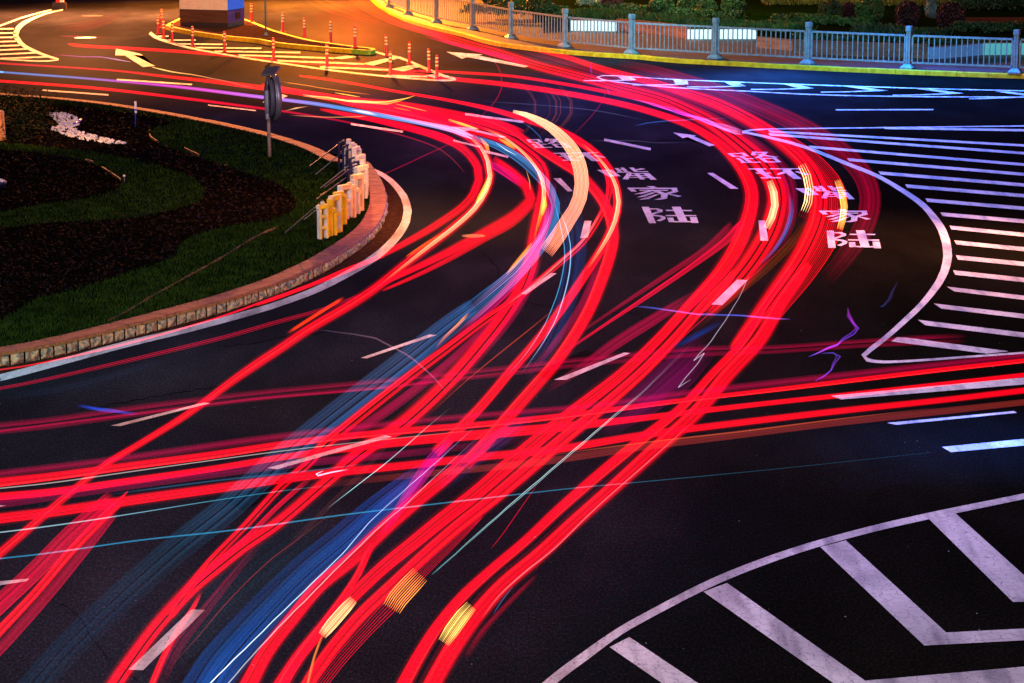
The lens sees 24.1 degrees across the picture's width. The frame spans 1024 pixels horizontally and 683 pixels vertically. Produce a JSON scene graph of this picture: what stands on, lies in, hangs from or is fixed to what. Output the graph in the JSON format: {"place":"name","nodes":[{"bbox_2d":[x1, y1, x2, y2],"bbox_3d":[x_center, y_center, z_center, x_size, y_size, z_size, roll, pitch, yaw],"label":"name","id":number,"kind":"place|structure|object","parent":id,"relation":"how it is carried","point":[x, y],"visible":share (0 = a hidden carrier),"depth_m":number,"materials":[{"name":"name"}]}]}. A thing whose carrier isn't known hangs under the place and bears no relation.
{"place":"outdoors","nodes":[
{"label":"outdoors","id":0,"kind":"place"},
{"bbox_2d":[0,143,204,227],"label":"lawn strip","id":1,"kind":"object","parent":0,"point":[2,146],"visible":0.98,"depth_m":46.52,"materials":[{"name":"plant"}]},
{"bbox_2d":[0,150,122,210],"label":"mulch bed","id":2,"kind":"object","parent":1,"relation":"on","point":[37,180],"visible":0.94,"depth_m":49.11,"materials":[{"name":"brown soil"}]},
{"bbox_2d":[0,178,6,187],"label":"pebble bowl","id":3,"kind":"object","parent":2,"relation":"on","point":[3,183],"visible":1,"depth_m":47.77,"materials":[{"name":"white stone"}]},
{"bbox_2d":[101,166,120,179],"bbox_3d":[-8.336,-3.494,49.912,0.028,0.050,2.152,-4,12,-19],"label":"edging strip","id":4,"kind":"object","parent":2,"relation":"on","point":[111,173],"visible":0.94,"depth_m":49.91,"materials":[{"name":"brown wood"}]},
{"bbox_2d":[0,95,369,346],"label":"island lawn","id":5,"kind":"structure","parent":0,"point":[176,135],"depth_m":41.35,"materials":[{"name":"plant"}]},
{"bbox_2d":[0,100,295,318],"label":"mulch bed","id":6,"kind":"object","parent":5,"relation":"on","point":[45,234],"visible":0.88,"depth_m":43.21,"materials":[{"name":"brown soil"}]},
{"bbox_2d":[0,110,6,140],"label":"tree stump","id":7,"kind":"object","parent":6,"relation":"on","point":[2,122],"visible":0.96,"depth_m":56.29,"materials":[{"name":"brown wood"}]},
{"bbox_2d":[0,83,57,141],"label":"ground cover","id":8,"kind":"object","parent":6,"relation":"on","point":[18,111],"visible":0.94,"depth_m":60.30,"materials":[{"name":"green plant"}]},
{"bbox_2d":[49,112,126,143],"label":"white pebbles","id":9,"kind":"object","parent":6,"relation":"on","point":[69,126],"visible":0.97,"depth_m":58.15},
{"bbox_2d":[134,101,136,126],"bbox_3d":[-9.266,-5.593,59.090,0.065,0.645,0.035,0,11,0],"label":"marker stake","id":10,"kind":"object","parent":6,"relation":"on","point":[135,106],"visible":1,"depth_m":59.05,"materials":[{"name":"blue plastic"}]},
{"bbox_2d":[184,147,198,155],"bbox_3d":[-7.173,-4.246,53.714,0.025,0.050,1.418,-4,12,-20],"label":"edging strip","id":11,"kind":"object","parent":5,"relation":"on","point":[188,150],"visible":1,"depth_m":53.74,"materials":[{"name":"brown wood"}]},
{"bbox_2d":[108,227,277,320],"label":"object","id":12,"kind":"structure","parent":5,"relation":"on","point":[203,267],"depth_m":37.98,"materials":[{"name":"red soil"}]},
{"bbox_2d":[261,66,281,156],"bbox_3d":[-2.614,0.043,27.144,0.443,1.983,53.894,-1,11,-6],"label":"solar road sign","id":13,"kind":"object","parent":5,"relation":"on","point":[272,98],"visible":1,"depth_m":52.72,"materials":[{"name":"grey metal"}]},
{"bbox_2d":[284,191,346,240],"bbox_3d":[-3.452,-2.305,42.348,1.086,0.730,2.600,0,11,0],"label":"letter sign","id":14,"kind":"object","parent":5,"relation":"on","point":[333,217],"visible":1,"depth_m":41.54,"materials":[{"name":"yellow paint"}]},
{"bbox_2d":[309,139,368,198],"bbox_3d":[-3.468,-3.489,48.323,1.076,0.829,6.445,-1,11,-6],"label":"letter sign","id":15,"kind":"object","parent":5,"relation":"on","point":[353,161],"visible":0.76,"depth_m":48.53,"materials":[{"name":"beige paint"}]},
{"bbox_2d":[337,173,363,220],"bbox_3d":[-2.928,-2.591,43.752,0.234,0.747,1.720,1,11,5],"label":"letter sign","id":16,"kind":"object","parent":5,"relation":"on","point":[355,197],"visible":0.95,"depth_m":43.65,"materials":[{"name":"pink paint"}]},
{"bbox_2d":[170,20,369,49],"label":"traffic island","id":17,"kind":"structure","parent":0,"point":[249,29],"depth_m":93.15,"materials":[{"name":"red concrete"}]},
{"bbox_2d":[179,0,244,26],"bbox_3d":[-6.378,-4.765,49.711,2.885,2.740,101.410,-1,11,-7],"label":"kiosk","id":18,"kind":"object","parent":17,"relation":"on","point":[213,13],"visible":1,"depth_m":96.93,"materials":[{"name":"beige metal"}]},
{"bbox_2d":[264,0,266,35],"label":"slim pole","id":19,"kind":"object","parent":17,"relation":"on","point":[265,18],"visible":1,"depth_m":91.88,"materials":[{"name":"grey metal"}]},
{"bbox_2d":[352,26,357,47],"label":"bollard","id":20,"kind":"object","parent":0,"point":[354,37],"visible":1,"depth_m":85.68,"materials":[{"name":"red plastic"}]},
{"bbox_2d":[0,0,1023,682],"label":"road","id":21,"kind":"structure","parent":0,"point":[450,430],"depth_m":29.74,"materials":[{"name":"black asphalt"}]},
{"bbox_2d":[52,0,66,8],"bbox_3d":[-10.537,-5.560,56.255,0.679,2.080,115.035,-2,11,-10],"label":"barrier post","id":22,"kind":"object","parent":21,"relation":"on","point":[59,4],"visible":1,"depth_m":111.44,"materials":[{"name":"orange metal"}]},
{"bbox_2d":[156,15,160,33],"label":"bollard","id":23,"kind":"object","parent":21,"relation":"on","point":[157,20],"visible":1,"depth_m":94.98,"materials":[{"name":"red plastic"}]},
{"bbox_2d":[159,9,162,27],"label":"bollard","id":24,"kind":"object","parent":21,"relation":"on","point":[161,14],"visible":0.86,"depth_m":98.78,"materials":[{"name":"red plastic"}]},
{"bbox_2d":[161,19,165,38],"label":"bollard","id":25,"kind":"object","parent":21,"relation":"on","point":[163,30],"visible":1,"depth_m":92.36,"materials":[{"name":"red plastic"}]},
{"bbox_2d":[169,22,174,42],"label":"bollard","id":26,"kind":"object","parent":21,"relation":"on","point":[172,38],"visible":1,"depth_m":90.38,"materials":[{"name":"red plastic"}]},
{"bbox_2d":[190,26,195,46],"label":"bollard","id":27,"kind":"object","parent":21,"relation":"on","point":[192,36],"visible":1,"depth_m":88.23,"materials":[{"name":"red plastic"}]},
{"bbox_2d":[0,93,387,366],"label":"island wall","id":28,"kind":"structure","parent":21,"relation":"on","point":[365,231],"depth_m":36.26,"materials":[{"name":"stone"}]},
{"bbox_2d":[0,175,403,373],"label":"gutter","id":29,"kind":"object","parent":21,"relation":"on","point":[392,222],"visible":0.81,"depth_m":39.28,"materials":[{"name":"grey concrete"}]},
{"bbox_2d":[222,31,226,52],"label":"bollard","id":30,"kind":"object","parent":21,"relation":"on","point":[224,42],"visible":1,"depth_m":85.58,"materials":[{"name":"red plastic"}]},
{"bbox_2d":[165,18,375,54],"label":"island kerb","id":31,"kind":"structure","parent":21,"relation":"on","point":[372,51],"depth_m":89.25,"materials":[{"name":"yellow paint"}]},
{"bbox_2d":[249,3,253,21],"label":"bollard","id":32,"kind":"object","parent":31,"relation":"on","point":[251,12],"visible":1,"depth_m":99.97,"materials":[{"name":"red plastic"}]},
{"bbox_2d":[270,38,276,59],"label":"bollard","id":33,"kind":"object","parent":21,"relation":"on","point":[273,48],"visible":1,"depth_m":82.26,"materials":[{"name":"red plastic"}]},
{"bbox_2d":[280,13,285,31],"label":"bollard","id":34,"kind":"object","parent":21,"relation":"on","point":[282,19],"visible":1,"depth_m":96.23,"materials":[{"name":"red plastic"}]},
{"bbox_2d":[302,18,306,37],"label":"bollard","id":35,"kind":"object","parent":21,"relation":"on","point":[304,30],"visible":1,"depth_m":92.93,"materials":[{"name":"red plastic"}]},
{"bbox_2d":[325,43,328,65],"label":"bollard","id":36,"kind":"object","parent":21,"relation":"on","point":[326,54],"visible":1,"depth_m":79.51,"materials":[{"name":"red plastic"}]},
{"bbox_2d":[328,22,333,42],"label":"bollard","id":37,"kind":"object","parent":21,"relation":"on","point":[330,32],"visible":0.99,"depth_m":90.38,"materials":[{"name":"red plastic"}]},
{"bbox_2d":[384,35,388,56],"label":"bollard","id":38,"kind":"object","parent":21,"relation":"on","point":[386,47],"visible":0.99,"depth_m":83.77,"materials":[{"name":"red plastic"}]},
{"bbox_2d":[387,51,393,74],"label":"bollard","id":39,"kind":"object","parent":21,"relation":"on","point":[390,62],"visible":1,"depth_m":76.25,"materials":[{"name":"red plastic"}]},
{"bbox_2d":[406,41,411,63],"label":"bollard","id":40,"kind":"object","parent":21,"relation":"on","point":[409,52],"visible":1,"depth_m":80.47,"materials":[{"name":"red plastic"}]},
{"bbox_2d":[426,48,432,71],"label":"bollard","id":41,"kind":"object","parent":21,"relation":"on","point":[428,60],"visible":1,"depth_m":77.34,"materials":[{"name":"red plastic"}]},
{"bbox_2d":[434,55,439,79],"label":"bollard","id":42,"kind":"object","parent":21,"relation":"on","point":[436,67],"visible":1,"depth_m":74.71,"materials":[{"name":"red plastic"}]},
{"bbox_2d":[370,0,1023,78],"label":"roadside kerb","id":43,"kind":"structure","parent":21,"relation":"on","point":[377,3],"depth_m":80.42,"materials":[{"name":"yellow paint"}]},
{"bbox_2d":[378,0,1023,73],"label":"pavement","id":44,"kind":"structure","parent":0,"point":[495,35],"depth_m":86.52,"materials":[{"name":"brown concrete"}]},
{"bbox_2d":[481,0,510,7],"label":"round shrub","id":45,"kind":"object","parent":44,"relation":"on","point":[504,3],"visible":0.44,"depth_m":102.00,"materials":[{"name":"green plant"}]},
{"bbox_2d":[512,0,525,6],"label":"round shrub","id":46,"kind":"object","parent":44,"relation":"on","point":[519,3],"visible":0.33,"depth_m":101.98,"materials":[{"name":"green plant"}]},
{"bbox_2d":[571,20,616,30],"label":"planter wall","id":47,"kind":"structure","parent":44,"relation":"on","point":[599,25],"depth_m":94.63,"materials":[{"name":"white"}]},
{"bbox_2d":[616,19,689,38],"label":"planter wall","id":48,"kind":"structure","parent":44,"relation":"on","point":[662,30],"depth_m":92.24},
{"bbox_2d":[385,0,1023,73],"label":"railing","id":49,"kind":"object","parent":44,"relation":"on","point":[715,52],"visible":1,"depth_m":81.28,"materials":[{"name":"metal"}]},
{"bbox_2d":[688,28,755,38],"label":"planter wall","id":50,"kind":"structure","parent":44,"relation":"on","point":[725,33],"depth_m":90.22,"materials":[{"name":"white"}]},
{"bbox_2d":[757,36,793,50],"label":"planter wall","id":51,"kind":"structure","parent":44,"relation":"on","point":[773,43],"depth_m":85.06,"materials":[{"name":"brown brick"}]},
{"bbox_2d":[793,39,927,58],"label":"planter wall","id":52,"kind":"structure","parent":44,"relation":"on","point":[920,54],"depth_m":81.75,"materials":[{"name":"brown brick"}]},
{"bbox_2d":[927,42,982,58],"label":"planter wall","id":53,"kind":"structure","parent":44,"relation":"on","point":[953,52],"depth_m":81.45,"materials":[{"name":"blue"}]},
{"bbox_2d":[982,42,1023,54],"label":"planter wall","id":54,"kind":"structure","parent":44,"relation":"on","point":[992,48],"depth_m":82.56,"materials":[{"name":"teal"}]},
{"bbox_2d":[533,0,1023,45],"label":"planting soil","id":55,"kind":"structure","parent":0,"point":[759,10],"depth_m":99.74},
{"bbox_2d":[460,3,571,16],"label":"hedge","id":56,"kind":"object","parent":55,"relation":"on","point":[532,8],"visible":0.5,"depth_m":99.02,"materials":[{"name":"green plant"}]},
{"bbox_2d":[526,0,551,14],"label":"round shrub","id":57,"kind":"object","parent":55,"relation":"on","point":[535,2],"visible":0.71,"depth_m":98.94,"materials":[{"name":"green plant"}]},
{"bbox_2d":[575,0,600,5],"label":"round shrub","id":58,"kind":"object","parent":55,"relation":"on","point":[584,2],"visible":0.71,"depth_m":105.88,"materials":[{"name":"green plant"}]},
{"bbox_2d":[600,0,624,8],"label":"round shrub","id":59,"kind":"object","parent":55,"relation":"on","point":[609,2],"visible":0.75,"depth_m":101.39,"materials":[{"name":"green plant"}]},
{"bbox_2d":[552,7,709,24],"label":"hedge","id":60,"kind":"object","parent":55,"relation":"on","point":[604,13],"visible":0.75,"depth_m":95.55,"materials":[{"name":"green plant"}]},
{"bbox_2d":[648,0,674,13],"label":"round shrub","id":61,"kind":"object","parent":55,"relation":"on","point":[657,4],"visible":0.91,"depth_m":98.94,"materials":[{"name":"green plant"}]},
{"bbox_2d":[589,2,746,18],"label":"hedge","id":62,"kind":"object","parent":55,"relation":"on","point":[703,12],"visible":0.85,"depth_m":98.30,"materials":[{"name":"green plant"}]},
{"bbox_2d":[676,0,698,9],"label":"round shrub","id":63,"kind":"object","parent":55,"relation":"on","point":[692,3],"visible":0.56,"depth_m":99.57,"materials":[{"name":"green plant"}]},
{"bbox_2d":[696,0,717,10],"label":"round shrub","id":64,"kind":"object","parent":55,"relation":"on","point":[711,4],"visible":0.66,"depth_m":98.82,"materials":[{"name":"green plant"}]},
{"bbox_2d":[720,0,746,14],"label":"round shrub","id":65,"kind":"object","parent":55,"relation":"on","point":[742,4],"visible":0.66,"depth_m":98.97,"materials":[{"name":"green plant"}]},
{"bbox_2d":[684,17,817,32],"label":"lily turf","id":66,"kind":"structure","parent":55,"relation":"on","point":[762,23],"depth_m":90.40,"materials":[{"name":"green plant"}]},
{"bbox_2d":[768,12,875,25],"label":"hedge","id":67,"kind":"object","parent":55,"relation":"on","point":[816,18],"visible":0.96,"depth_m":93.10,"materials":[{"name":"green plant"}]},
{"bbox_2d":[817,0,842,22],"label":"round shrub","id":68,"kind":"object","parent":55,"relation":"on","point":[823,7],"visible":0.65,"depth_m":93.88,"materials":[{"name":"green plant"}]},
{"bbox_2d":[841,1,855,16],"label":"round shrub","id":69,"kind":"object","parent":55,"relation":"on","point":[850,12],"visible":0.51,"depth_m":95.30,"materials":[{"name":"red plant"}]},
{"bbox_2d":[854,0,884,23],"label":"round shrub","id":70,"kind":"object","parent":55,"relation":"on","point":[865,9],"visible":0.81,"depth_m":93.36,"materials":[{"name":"green plant"}]},
{"bbox_2d":[791,32,961,45],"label":"hedge","id":71,"kind":"object","parent":55,"relation":"on","point":[926,40],"visible":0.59,"depth_m":83.07,"materials":[{"name":"green plant"}]},
{"bbox_2d":[850,21,953,37],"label":"hedge","id":72,"kind":"object","parent":55,"relation":"on","point":[885,28],"visible":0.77,"depth_m":86.37,"materials":[{"name":"green plant"}]},
{"bbox_2d":[894,0,920,26],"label":"round shrub","id":73,"kind":"object","parent":55,"relation":"on","point":[909,16],"visible":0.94,"depth_m":91.77,"materials":[{"name":"red plant"}]},
{"bbox_2d":[935,2,965,28],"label":"round shrub","id":74,"kind":"object","parent":55,"relation":"on","point":[944,15],"visible":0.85,"depth_m":90.33,"materials":[{"name":"red plant"}]},
{"bbox_2d":[950,0,1023,9],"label":"hedge","id":75,"kind":"object","parent":55,"relation":"on","point":[983,3],"visible":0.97,"depth_m":102.76,"materials":[{"name":"green plant"}]},
{"bbox_2d":[951,20,1023,32],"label":"hedge","id":76,"kind":"object","parent":55,"relation":"on","point":[990,26],"visible":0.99,"depth_m":88.98,"materials":[{"name":"green plant"}]},
{"bbox_2d":[960,39,1023,43],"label":"hedge","id":77,"kind":"object","parent":55,"relation":"on","point":[971,41],"visible":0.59,"depth_m":82.83,"materials":[{"name":"green plant"}]},
{"bbox_2d":[761,0,954,5],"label":"golden grass","id":78,"kind":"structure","parent":0,"point":[886,2],"depth_m":106.57,"materials":[{"name":"green plant"}]},
{"bbox_2d":[924,0,937,17],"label":"silver grass","id":79,"kind":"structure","parent":0,"point":[931,7],"depth_m":97.11,"materials":[{"name":"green plant"}]},
{"bbox_2d":[965,17,1023,21],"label":"path","id":80,"kind":"structure","parent":0,"point":[994,19],"depth_m":96.23,"materials":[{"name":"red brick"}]}
]}

